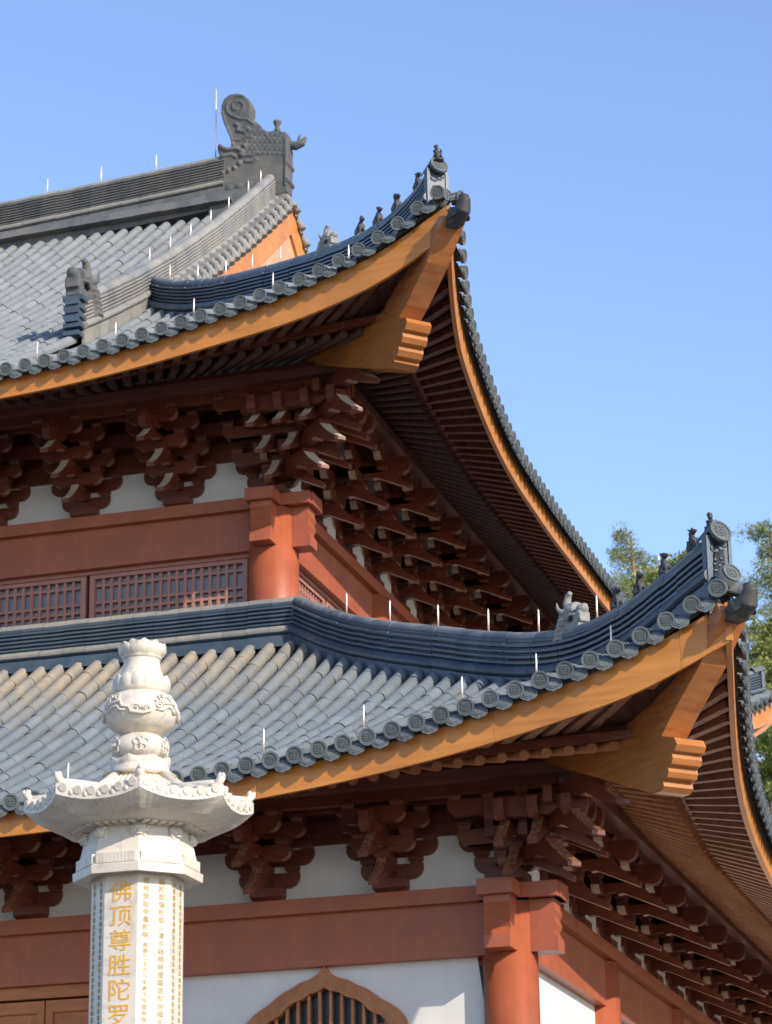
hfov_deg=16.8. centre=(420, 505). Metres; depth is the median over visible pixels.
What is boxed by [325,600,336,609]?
lattice window
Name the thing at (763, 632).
broadleaf tree
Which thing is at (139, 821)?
sutra pillar
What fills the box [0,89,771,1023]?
temple hall
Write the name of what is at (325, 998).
window
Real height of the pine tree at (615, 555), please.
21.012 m
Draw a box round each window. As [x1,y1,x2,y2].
[0,576,88,627]
[89,558,248,617]
[247,966,408,1023]
[299,576,324,604]
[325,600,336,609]
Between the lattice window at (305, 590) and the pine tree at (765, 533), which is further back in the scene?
the pine tree at (765, 533)
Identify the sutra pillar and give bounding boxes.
[22,638,255,1023]
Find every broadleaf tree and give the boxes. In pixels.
[623,549,686,599]
[737,616,771,813]
[750,660,771,802]
[758,724,771,796]
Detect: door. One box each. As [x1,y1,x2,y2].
[0,1001,45,1023]
[45,998,88,1023]
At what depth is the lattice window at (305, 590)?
37.57 m
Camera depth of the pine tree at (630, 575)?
149.16 m
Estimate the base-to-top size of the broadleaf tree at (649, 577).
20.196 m
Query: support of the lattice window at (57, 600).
in the temple hall
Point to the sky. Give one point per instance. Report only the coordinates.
(612, 159)
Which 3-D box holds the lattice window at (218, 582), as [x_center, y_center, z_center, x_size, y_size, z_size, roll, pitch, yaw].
[-3.517,1.518,36.485,2.370,1.350,0.108,-7,-20,15]
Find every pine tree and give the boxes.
[606,520,659,599]
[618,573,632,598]
[732,518,771,658]
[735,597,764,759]
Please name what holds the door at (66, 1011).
in the temple hall
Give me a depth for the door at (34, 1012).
30.47 m
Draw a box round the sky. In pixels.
[0,0,771,761]
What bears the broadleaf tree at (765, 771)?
on the hill

